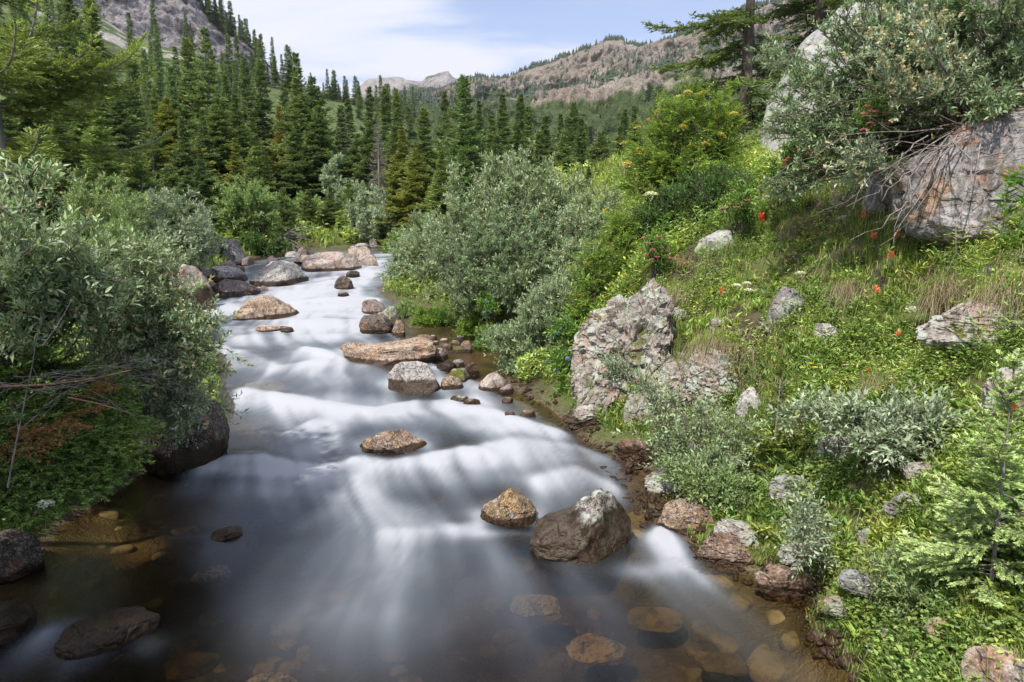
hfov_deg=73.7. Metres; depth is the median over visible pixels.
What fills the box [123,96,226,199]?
spruce tree
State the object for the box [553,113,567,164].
spruce tree
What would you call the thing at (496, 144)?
spruce tree
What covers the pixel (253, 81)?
spruce tree
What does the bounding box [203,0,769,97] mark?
sky
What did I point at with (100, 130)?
spruce tree
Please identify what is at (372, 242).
rock
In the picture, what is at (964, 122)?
dead branch
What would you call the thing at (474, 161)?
spruce tree
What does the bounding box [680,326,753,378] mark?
grass tussock
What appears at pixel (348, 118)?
spruce tree
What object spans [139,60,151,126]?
spruce tree
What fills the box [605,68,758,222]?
mountain ash
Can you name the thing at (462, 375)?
rock
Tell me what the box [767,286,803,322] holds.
boulder
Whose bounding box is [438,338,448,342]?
rock
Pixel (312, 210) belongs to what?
spruce tree
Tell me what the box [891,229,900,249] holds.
wildflower
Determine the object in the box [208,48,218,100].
spruce tree
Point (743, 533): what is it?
rock ledge
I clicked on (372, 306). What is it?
boulder
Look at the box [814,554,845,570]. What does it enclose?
leafy plant
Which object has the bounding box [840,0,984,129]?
willow shrub
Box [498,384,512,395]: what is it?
rock
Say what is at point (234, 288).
boulder
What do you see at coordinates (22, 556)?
boulder
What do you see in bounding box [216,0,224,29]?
spruce tree
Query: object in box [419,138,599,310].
willow shrub
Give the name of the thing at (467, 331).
herb mound
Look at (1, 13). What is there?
spruce tree
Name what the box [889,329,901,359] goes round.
wildflower
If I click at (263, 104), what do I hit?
spruce tree
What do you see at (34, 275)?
willow shrub
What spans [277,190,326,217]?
willow shrub
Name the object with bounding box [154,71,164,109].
spruce tree
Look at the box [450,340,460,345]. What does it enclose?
rock
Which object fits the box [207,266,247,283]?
boulder
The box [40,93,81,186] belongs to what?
spruce tree
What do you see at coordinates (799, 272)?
wildflower
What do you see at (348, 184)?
shrub
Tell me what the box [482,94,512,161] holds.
spruce tree
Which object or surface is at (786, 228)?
grass tussock
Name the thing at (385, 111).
spruce tree
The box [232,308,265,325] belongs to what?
boulder
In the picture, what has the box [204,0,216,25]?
spruce tree
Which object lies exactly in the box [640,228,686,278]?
spirea bush
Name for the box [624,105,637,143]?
spruce tree
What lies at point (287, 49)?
spruce tree
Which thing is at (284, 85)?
spruce tree
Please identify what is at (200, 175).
spruce tree
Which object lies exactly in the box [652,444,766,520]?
willow sprig
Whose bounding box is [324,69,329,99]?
spruce tree
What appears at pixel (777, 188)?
dead branch
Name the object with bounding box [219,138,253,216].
spruce tree
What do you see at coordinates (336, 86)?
spruce tree
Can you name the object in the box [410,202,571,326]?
willow shrub
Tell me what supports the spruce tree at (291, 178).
on the ground at (146, 521)
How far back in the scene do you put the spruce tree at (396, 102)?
53.27 m
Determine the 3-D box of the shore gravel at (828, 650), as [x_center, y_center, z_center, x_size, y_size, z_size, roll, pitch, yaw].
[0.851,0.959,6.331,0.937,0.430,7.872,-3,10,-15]
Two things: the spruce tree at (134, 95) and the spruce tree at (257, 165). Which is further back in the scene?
the spruce tree at (134, 95)
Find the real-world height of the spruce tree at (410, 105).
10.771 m
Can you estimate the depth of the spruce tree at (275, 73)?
199.77 m
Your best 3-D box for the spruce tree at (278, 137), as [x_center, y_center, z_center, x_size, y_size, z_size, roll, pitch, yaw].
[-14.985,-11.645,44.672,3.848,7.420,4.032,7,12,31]
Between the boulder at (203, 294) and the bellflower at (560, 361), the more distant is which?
the boulder at (203, 294)
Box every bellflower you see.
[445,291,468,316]
[472,290,500,323]
[543,314,580,346]
[543,341,572,376]
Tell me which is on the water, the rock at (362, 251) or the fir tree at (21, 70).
the rock at (362, 251)
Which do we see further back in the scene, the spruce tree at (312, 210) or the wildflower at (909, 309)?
the spruce tree at (312, 210)
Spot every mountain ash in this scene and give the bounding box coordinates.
[557,199,651,351]
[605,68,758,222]
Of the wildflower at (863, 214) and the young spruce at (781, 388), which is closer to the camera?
the young spruce at (781, 388)
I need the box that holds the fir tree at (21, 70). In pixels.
[0,0,175,216]
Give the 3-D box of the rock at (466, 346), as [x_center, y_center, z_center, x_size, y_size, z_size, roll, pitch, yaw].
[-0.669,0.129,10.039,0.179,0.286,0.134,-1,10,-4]
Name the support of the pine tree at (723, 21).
on the ground at (146, 521)
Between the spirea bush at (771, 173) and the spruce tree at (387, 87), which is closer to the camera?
the spirea bush at (771, 173)
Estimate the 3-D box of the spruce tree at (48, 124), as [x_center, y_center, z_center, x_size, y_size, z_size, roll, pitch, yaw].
[-22.660,-11.340,32.298,4.663,6.610,5.531,-1,10,-3]
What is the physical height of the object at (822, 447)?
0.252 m
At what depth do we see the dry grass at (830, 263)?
6.12 m
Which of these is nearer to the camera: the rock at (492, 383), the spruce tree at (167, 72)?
the rock at (492, 383)
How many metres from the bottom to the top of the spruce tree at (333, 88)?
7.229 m
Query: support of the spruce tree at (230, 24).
on the cliff
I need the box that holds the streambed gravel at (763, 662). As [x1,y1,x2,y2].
[33,338,799,681]
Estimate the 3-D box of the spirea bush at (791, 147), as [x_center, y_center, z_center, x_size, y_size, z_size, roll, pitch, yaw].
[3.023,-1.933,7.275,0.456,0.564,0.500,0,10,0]
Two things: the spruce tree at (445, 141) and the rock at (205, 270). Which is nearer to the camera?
the rock at (205, 270)
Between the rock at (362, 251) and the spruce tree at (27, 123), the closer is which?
the rock at (362, 251)
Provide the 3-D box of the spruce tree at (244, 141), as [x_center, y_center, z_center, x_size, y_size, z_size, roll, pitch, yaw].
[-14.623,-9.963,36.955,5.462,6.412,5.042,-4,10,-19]
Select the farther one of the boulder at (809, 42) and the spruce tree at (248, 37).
the spruce tree at (248, 37)
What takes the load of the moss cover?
on the ground at (146, 521)
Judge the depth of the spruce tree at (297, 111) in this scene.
41.61 m
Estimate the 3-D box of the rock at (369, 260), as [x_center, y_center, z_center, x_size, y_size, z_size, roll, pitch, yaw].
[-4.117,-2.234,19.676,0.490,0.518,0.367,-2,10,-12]
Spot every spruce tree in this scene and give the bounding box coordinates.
[0,3,4,18]
[0,21,54,140]
[2,32,86,158]
[2,110,64,199]
[7,0,19,32]
[10,89,50,168]
[13,0,30,26]
[16,0,29,35]
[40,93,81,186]
[41,0,60,85]
[47,0,119,158]
[48,0,56,24]
[48,104,126,193]
[50,45,73,122]
[53,2,65,52]
[62,170,115,220]
[64,109,135,212]
[77,0,141,155]
[80,0,104,47]
[90,108,124,193]
[103,73,145,179]
[117,146,174,230]
[120,54,148,145]
[123,12,142,69]
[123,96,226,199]
[128,112,178,193]
[130,67,141,117]
[136,87,178,155]
[139,48,154,123]
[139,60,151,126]
[145,35,154,74]
[148,0,163,56]
[149,43,165,102]
[150,163,197,211]
[151,25,166,87]
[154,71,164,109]
[161,169,233,253]
[162,63,177,100]
[163,116,206,192]
[164,65,198,143]
[167,36,220,142]
[171,46,184,118]
[180,13,190,38]
[181,26,240,151]
[187,35,200,81]
[187,108,228,194]
[188,97,267,193]
[188,146,236,233]
[190,51,203,117]
[198,0,204,10]
[202,38,217,84]
[202,177,236,232]
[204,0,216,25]
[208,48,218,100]
[212,72,222,98]
[214,0,219,29]
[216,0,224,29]
[216,0,225,33]
[218,74,244,140]
[219,33,241,98]
[219,51,225,77]
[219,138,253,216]
[224,10,229,34]
[225,1,237,35]
[225,67,230,102]
[225,94,288,198]
[228,12,235,36]
[229,63,241,111]
[233,17,237,37]
[233,35,245,93]
[234,57,271,155]
[234,168,280,230]
[237,14,242,39]
[237,18,243,41]
[241,58,286,161]
[241,146,281,217]
[243,18,250,45]
[245,19,250,47]
[245,108,293,192]
[248,50,254,76]
[251,29,256,50]
[251,69,256,102]
[252,38,259,69]
[253,39,270,86]
[258,146,279,212]
[260,33,266,62]
[265,64,270,83]
[267,52,336,172]
[267,104,290,185]
[268,37,276,68]
[269,57,280,85]
[269,187,301,236]
[271,55,280,85]
[272,120,329,203]
[277,54,285,86]
[277,79,289,135]
[278,44,301,91]
[283,74,300,155]
[286,61,293,89]
[286,76,360,167]
[294,105,367,209]
[297,189,325,228]
[315,192,349,231]
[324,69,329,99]
[327,85,335,100]
[328,105,355,176]
[329,80,338,101]
[330,70,341,102]
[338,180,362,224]
[341,76,350,103]
[343,98,358,166]
[344,80,349,102]
[344,120,398,213]
[344,132,374,183]
[351,76,362,106]
[352,86,380,158]
[354,86,364,120]
[372,147,439,252]
[373,85,380,126]
[376,75,382,110]
[376,87,394,158]
[377,125,407,186]
[380,83,395,130]
[380,91,412,161]
[381,126,410,225]
[387,83,393,116]
[392,88,406,123]
[396,107,438,206]
[400,99,405,122]
[402,87,408,118]
[404,106,429,182]
[406,103,413,133]
[411,86,417,122]
[412,150,460,232]
[423,90,455,177]
[426,111,458,206]
[429,73,504,217]
[434,148,486,231]
[442,77,481,159]
[464,144,483,174]
[472,100,488,165]
[475,114,504,179]
[476,134,520,211]
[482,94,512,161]
[502,93,526,169]
[502,123,528,175]
[520,146,536,188]
[522,105,541,163]
[524,130,546,174]
[532,115,553,165]
[546,146,556,167]
[550,134,577,173]
[551,101,589,166]
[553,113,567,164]
[565,116,590,167]
[575,137,586,168]
[582,123,590,157]
[584,129,614,167]
[584,165,592,187]
[598,147,610,162]
[611,125,624,154]
[614,108,629,153]
[619,122,648,156]
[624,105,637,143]
[640,106,656,147]
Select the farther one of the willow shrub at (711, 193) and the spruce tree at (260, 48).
the spruce tree at (260, 48)
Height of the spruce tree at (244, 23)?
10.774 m
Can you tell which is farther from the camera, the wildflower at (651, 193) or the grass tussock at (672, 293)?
the wildflower at (651, 193)
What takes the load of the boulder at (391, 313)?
on the ground at (146, 521)
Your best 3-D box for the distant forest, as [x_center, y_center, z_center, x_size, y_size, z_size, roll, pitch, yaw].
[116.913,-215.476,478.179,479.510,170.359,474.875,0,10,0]
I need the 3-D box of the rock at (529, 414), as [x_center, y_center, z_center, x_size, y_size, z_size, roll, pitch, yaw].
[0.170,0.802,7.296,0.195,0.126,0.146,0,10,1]
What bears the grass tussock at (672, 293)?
on the ground at (146, 521)
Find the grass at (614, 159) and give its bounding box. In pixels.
[0,101,1023,681]
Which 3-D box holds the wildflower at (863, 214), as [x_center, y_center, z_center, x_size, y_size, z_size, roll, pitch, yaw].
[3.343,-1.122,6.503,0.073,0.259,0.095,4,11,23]
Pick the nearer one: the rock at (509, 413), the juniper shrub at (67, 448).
the juniper shrub at (67, 448)
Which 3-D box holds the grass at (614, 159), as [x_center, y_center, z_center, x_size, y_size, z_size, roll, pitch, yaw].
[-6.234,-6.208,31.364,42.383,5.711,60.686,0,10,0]
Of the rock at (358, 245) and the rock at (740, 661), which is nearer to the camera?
the rock at (740, 661)
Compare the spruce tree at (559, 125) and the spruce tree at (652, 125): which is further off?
the spruce tree at (559, 125)
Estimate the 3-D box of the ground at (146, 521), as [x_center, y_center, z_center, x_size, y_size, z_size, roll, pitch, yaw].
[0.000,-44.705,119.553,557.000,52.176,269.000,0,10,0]
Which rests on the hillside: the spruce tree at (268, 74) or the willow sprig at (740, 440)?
the spruce tree at (268, 74)
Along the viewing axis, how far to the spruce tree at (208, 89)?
48.72 m
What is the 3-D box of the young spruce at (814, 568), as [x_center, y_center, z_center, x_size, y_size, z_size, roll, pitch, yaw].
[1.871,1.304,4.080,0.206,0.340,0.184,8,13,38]
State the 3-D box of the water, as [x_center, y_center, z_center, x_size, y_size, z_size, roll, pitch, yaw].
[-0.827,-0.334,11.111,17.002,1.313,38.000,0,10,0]
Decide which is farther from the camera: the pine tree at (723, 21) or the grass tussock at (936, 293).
the pine tree at (723, 21)
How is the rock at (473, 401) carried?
on the water
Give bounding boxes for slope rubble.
[560,169,1023,652]
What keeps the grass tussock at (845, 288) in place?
on the ground at (146, 521)
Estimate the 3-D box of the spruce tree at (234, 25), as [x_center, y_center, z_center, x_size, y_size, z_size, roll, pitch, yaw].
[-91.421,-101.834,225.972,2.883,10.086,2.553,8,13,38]
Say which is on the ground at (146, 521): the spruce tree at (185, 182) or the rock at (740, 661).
the spruce tree at (185, 182)
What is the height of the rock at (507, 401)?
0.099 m
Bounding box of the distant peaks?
[351,71,457,97]
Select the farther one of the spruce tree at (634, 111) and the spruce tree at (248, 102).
the spruce tree at (248, 102)
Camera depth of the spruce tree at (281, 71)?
196.89 m
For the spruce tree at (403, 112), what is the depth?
225.53 m
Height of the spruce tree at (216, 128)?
6.118 m
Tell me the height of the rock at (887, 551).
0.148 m
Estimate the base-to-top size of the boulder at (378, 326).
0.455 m
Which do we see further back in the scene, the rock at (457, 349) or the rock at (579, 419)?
the rock at (457, 349)
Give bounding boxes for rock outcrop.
[569,278,675,413]
[643,352,688,415]
[678,348,738,412]
[890,105,1023,247]
[914,299,1023,351]
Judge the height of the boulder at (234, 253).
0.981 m
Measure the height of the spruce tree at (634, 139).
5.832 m
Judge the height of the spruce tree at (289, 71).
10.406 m
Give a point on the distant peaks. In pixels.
(439, 80)
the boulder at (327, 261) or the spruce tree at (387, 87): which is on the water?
the boulder at (327, 261)
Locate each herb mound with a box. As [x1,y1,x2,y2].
[390,296,425,318]
[408,302,454,327]
[432,299,475,328]
[449,307,499,340]
[471,323,497,351]
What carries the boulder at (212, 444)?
on the ground at (146, 521)
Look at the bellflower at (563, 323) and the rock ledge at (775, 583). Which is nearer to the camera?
the rock ledge at (775, 583)
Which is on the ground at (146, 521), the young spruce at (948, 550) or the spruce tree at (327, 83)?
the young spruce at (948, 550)
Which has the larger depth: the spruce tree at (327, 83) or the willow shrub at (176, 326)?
the spruce tree at (327, 83)
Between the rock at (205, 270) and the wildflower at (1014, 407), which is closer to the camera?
the wildflower at (1014, 407)
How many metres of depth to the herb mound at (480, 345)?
10.22 m
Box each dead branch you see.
[0,331,243,427]
[0,370,132,414]
[7,301,70,487]
[278,222,321,250]
[754,162,892,201]
[774,109,1023,271]
[796,29,1023,188]
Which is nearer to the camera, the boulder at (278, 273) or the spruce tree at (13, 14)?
the boulder at (278, 273)
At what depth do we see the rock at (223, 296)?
14.39 m
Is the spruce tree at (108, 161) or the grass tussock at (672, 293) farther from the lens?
the spruce tree at (108, 161)
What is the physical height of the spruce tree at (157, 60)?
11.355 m
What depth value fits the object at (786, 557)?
4.23 m
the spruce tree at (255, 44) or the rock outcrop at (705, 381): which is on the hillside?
the spruce tree at (255, 44)
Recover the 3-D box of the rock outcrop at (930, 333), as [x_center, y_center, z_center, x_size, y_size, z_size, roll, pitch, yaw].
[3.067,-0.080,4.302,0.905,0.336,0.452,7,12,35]
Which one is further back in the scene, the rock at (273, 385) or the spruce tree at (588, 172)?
the spruce tree at (588, 172)
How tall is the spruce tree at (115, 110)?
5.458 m
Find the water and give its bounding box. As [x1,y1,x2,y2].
[30,248,751,681]
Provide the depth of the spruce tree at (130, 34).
138.08 m
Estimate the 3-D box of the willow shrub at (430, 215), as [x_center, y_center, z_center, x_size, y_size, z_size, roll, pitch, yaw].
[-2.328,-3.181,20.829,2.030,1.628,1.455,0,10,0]
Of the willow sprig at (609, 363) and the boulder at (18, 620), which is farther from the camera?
the willow sprig at (609, 363)
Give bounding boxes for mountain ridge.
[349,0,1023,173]
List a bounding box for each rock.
[202,267,208,274]
[206,278,215,287]
[211,525,242,540]
[218,260,236,266]
[218,294,228,300]
[241,257,254,269]
[245,380,288,391]
[255,324,279,333]
[260,285,267,291]
[267,256,276,263]
[280,326,293,332]
[285,251,299,261]
[294,255,308,263]
[298,247,309,255]
[338,292,348,296]
[346,271,359,277]
[348,246,358,256]
[355,243,369,247]
[357,246,375,261]
[361,254,377,265]
[369,238,378,247]
[392,320,405,339]
[417,334,434,340]
[436,348,447,362]
[437,361,456,373]
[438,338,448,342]
[440,344,452,350]
[441,375,462,393]
[448,368,471,382]
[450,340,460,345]
[450,395,468,401]
[453,346,461,353]
[453,359,463,367]
[455,336,464,341]
[460,340,472,353]
[463,398,479,404]
[464,362,479,379]
[478,372,505,396]
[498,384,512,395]
[501,397,512,405]
[505,411,515,415]
[520,410,536,420]
[672,307,687,323]
[728,653,748,672]
[857,527,871,549]
[885,546,912,562]
[908,647,926,664]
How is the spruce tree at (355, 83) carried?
on the hillside
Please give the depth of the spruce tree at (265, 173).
29.08 m
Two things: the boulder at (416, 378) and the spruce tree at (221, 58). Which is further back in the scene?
the spruce tree at (221, 58)
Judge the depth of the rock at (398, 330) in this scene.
11.17 m
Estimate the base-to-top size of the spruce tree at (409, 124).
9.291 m
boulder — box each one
[0,528,44,584]
[0,601,37,651]
[54,606,159,659]
[134,384,229,481]
[169,264,215,309]
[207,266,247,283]
[212,279,260,297]
[218,239,244,264]
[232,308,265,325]
[240,295,298,319]
[249,260,308,286]
[301,251,361,271]
[334,276,353,289]
[340,337,436,370]
[359,314,392,339]
[359,429,426,454]
[362,299,385,313]
[378,306,400,326]
[387,361,440,398]
[480,488,535,525]
[530,488,630,567]
[656,498,713,535]
[694,230,733,253]
[735,387,761,420]
[758,2,887,167]
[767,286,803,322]
[862,174,894,213]
[882,491,922,520]
[960,645,1023,681]
[977,360,1023,428]
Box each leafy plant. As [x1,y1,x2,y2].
[555,367,569,391]
[655,212,672,263]
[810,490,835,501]
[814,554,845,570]
[851,490,871,511]
[990,168,1022,247]
[1005,163,1023,239]
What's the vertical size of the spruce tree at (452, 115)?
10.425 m
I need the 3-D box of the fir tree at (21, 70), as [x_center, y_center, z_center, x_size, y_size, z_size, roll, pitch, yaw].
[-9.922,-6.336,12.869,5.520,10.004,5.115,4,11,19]
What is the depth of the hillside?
164.62 m
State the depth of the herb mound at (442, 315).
11.78 m
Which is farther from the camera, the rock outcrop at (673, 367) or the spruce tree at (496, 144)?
the spruce tree at (496, 144)
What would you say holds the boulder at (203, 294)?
on the ground at (146, 521)
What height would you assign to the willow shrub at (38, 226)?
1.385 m
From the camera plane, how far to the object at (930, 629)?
2.90 m
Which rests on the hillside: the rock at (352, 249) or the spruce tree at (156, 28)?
the spruce tree at (156, 28)
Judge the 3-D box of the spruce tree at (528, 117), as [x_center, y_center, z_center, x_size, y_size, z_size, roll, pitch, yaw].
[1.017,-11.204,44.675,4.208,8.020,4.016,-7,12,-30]
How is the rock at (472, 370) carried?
on the streambed gravel at (763, 662)
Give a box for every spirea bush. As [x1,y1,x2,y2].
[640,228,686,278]
[719,177,758,231]
[755,152,807,207]
[778,136,817,183]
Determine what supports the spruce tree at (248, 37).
on the cliff
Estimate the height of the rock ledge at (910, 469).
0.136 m
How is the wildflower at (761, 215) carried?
on the ground at (146, 521)
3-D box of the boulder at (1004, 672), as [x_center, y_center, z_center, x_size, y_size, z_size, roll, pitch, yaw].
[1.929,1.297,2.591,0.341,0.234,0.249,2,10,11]
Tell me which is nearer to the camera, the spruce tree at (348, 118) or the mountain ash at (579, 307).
the mountain ash at (579, 307)
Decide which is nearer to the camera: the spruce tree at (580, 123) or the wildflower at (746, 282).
the wildflower at (746, 282)
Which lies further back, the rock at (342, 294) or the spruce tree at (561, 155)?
the spruce tree at (561, 155)
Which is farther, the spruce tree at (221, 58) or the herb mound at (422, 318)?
the spruce tree at (221, 58)
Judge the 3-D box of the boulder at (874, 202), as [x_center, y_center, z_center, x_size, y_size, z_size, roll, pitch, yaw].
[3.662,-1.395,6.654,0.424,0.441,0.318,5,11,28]
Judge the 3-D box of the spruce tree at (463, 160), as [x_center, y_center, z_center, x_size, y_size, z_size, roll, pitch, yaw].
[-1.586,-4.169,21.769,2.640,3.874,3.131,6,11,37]
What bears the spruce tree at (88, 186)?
on the ground at (146, 521)
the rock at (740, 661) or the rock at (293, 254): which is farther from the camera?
the rock at (293, 254)
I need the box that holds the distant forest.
[392,0,995,116]
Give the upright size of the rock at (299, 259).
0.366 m
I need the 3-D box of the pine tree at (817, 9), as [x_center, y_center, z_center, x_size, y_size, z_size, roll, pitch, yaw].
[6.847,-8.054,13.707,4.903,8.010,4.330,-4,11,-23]
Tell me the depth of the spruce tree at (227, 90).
57.07 m
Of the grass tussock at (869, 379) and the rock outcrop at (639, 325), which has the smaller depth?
the grass tussock at (869, 379)
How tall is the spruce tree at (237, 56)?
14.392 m
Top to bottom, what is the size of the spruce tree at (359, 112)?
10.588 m
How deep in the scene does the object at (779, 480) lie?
4.72 m
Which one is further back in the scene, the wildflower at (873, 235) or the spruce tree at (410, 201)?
the spruce tree at (410, 201)
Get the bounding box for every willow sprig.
[593,349,639,387]
[611,359,774,501]
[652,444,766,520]
[760,468,860,582]
[761,377,981,483]
[850,529,984,646]
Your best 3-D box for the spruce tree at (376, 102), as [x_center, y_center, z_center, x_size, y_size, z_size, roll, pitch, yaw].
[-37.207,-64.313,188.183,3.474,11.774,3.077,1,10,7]
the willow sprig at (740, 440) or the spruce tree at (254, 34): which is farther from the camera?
the spruce tree at (254, 34)
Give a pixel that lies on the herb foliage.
(1012, 592)
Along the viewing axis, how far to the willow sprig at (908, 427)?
3.94 m
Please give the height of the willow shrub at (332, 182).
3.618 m
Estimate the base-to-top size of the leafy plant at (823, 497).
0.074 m
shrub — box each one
[0,151,156,416]
[0,334,165,530]
[19,187,89,236]
[50,157,161,279]
[60,220,254,414]
[96,186,228,273]
[118,353,248,457]
[129,188,170,225]
[211,173,287,240]
[238,228,293,256]
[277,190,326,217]
[319,152,366,211]
[342,184,399,241]
[371,208,473,302]
[380,225,411,263]
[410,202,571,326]
[411,212,451,245]
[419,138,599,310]
[475,255,595,376]
[547,183,625,284]
[622,153,762,241]
[736,0,1023,203]
[822,129,905,199]
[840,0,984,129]
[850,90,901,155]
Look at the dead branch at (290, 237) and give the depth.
23.71 m
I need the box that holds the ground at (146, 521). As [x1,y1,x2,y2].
[0,115,1023,681]
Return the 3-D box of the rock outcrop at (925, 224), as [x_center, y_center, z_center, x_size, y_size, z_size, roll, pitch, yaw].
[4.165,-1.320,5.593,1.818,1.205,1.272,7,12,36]
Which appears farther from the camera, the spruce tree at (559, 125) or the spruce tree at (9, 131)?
the spruce tree at (559, 125)
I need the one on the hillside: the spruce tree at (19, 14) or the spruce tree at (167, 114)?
the spruce tree at (19, 14)
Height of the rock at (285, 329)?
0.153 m
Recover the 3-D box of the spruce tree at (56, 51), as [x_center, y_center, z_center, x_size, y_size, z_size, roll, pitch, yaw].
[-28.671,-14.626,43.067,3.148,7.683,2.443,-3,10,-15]
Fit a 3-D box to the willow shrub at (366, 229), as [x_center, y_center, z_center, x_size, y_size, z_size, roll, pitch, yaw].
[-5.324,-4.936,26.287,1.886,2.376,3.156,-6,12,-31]
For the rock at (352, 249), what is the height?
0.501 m
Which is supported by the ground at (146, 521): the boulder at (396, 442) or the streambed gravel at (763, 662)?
the streambed gravel at (763, 662)
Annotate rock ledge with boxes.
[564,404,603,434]
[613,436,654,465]
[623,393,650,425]
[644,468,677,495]
[692,531,751,567]
[714,518,760,546]
[754,563,817,603]
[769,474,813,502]
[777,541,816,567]
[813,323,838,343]
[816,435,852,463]
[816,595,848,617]
[838,568,879,598]
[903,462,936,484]
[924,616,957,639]
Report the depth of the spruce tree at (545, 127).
31.61 m
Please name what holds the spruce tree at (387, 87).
on the hillside
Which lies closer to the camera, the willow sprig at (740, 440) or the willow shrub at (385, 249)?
the willow sprig at (740, 440)
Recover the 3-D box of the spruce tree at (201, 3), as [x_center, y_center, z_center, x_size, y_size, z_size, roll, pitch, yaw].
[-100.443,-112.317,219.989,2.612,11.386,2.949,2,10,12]
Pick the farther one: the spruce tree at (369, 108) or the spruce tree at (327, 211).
the spruce tree at (369, 108)
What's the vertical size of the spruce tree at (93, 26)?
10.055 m
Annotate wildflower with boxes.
[33,498,54,540]
[644,191,657,206]
[730,283,741,296]
[742,281,751,297]
[758,212,764,235]
[795,271,805,280]
[860,210,865,234]
[869,231,877,256]
[872,284,879,298]
[882,250,893,277]
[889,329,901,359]
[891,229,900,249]
[905,306,926,331]
[1000,404,1018,432]
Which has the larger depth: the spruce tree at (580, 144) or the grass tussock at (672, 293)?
the spruce tree at (580, 144)
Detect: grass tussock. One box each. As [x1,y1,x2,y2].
[667,283,698,308]
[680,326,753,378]
[773,211,825,247]
[818,276,873,317]
[849,363,906,396]
[895,265,989,330]
[957,266,1023,342]
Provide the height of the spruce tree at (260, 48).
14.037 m
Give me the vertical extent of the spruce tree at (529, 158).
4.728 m
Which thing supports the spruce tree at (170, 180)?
on the ground at (146, 521)
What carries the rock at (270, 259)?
on the water
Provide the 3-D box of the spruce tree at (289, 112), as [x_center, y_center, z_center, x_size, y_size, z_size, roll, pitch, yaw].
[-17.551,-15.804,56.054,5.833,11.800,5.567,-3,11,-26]
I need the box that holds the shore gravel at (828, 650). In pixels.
[502,373,869,681]
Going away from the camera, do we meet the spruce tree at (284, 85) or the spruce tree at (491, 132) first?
the spruce tree at (491, 132)
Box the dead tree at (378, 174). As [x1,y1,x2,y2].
[367,124,388,206]
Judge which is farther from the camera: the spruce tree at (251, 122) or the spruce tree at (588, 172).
the spruce tree at (251, 122)
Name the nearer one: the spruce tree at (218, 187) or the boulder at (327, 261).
the boulder at (327, 261)
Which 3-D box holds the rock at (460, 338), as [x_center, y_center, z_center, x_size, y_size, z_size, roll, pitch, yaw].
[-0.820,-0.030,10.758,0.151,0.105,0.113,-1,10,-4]
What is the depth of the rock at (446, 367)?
9.11 m
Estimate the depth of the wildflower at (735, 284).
6.80 m
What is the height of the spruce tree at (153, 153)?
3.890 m
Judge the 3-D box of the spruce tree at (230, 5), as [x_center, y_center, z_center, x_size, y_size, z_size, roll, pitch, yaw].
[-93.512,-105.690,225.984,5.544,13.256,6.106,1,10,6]
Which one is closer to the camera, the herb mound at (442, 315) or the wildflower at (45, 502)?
the wildflower at (45, 502)
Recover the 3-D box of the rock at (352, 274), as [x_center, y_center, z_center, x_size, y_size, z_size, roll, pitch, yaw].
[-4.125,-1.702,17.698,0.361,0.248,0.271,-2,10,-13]
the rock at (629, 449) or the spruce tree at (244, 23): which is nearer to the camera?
the rock at (629, 449)
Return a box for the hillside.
[0,0,411,147]
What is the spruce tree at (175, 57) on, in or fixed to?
on the hillside
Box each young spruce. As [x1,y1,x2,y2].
[749,362,803,471]
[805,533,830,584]
[895,347,1023,647]
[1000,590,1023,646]
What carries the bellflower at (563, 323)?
on the herb foliage
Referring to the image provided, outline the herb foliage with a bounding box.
[0,42,1023,681]
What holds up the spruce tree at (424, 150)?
on the ground at (146, 521)
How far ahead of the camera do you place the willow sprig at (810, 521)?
3.75 m
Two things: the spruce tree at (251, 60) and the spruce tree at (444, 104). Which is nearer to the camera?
the spruce tree at (444, 104)
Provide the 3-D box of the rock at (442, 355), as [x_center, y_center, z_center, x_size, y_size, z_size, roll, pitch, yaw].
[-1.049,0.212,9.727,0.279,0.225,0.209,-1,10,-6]
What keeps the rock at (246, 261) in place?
on the ground at (146, 521)
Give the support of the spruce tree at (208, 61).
on the hillside
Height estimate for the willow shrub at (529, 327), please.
1.768 m
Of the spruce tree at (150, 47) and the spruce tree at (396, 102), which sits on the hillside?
the spruce tree at (150, 47)
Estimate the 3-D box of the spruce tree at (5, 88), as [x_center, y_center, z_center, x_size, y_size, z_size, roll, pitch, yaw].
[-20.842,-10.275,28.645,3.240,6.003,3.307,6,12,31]
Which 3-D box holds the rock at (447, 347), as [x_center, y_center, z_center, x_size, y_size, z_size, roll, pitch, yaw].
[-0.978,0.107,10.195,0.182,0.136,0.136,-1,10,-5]
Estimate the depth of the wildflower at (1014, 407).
3.47 m
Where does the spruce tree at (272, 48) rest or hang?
on the cliff
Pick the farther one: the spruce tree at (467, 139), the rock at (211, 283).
the spruce tree at (467, 139)
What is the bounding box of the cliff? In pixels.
[59,0,343,102]
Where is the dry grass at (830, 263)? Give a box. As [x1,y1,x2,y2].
[646,108,1023,603]
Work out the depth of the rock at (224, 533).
4.80 m
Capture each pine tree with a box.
[641,0,800,153]
[726,0,947,131]
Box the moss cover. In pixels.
[512,345,930,681]

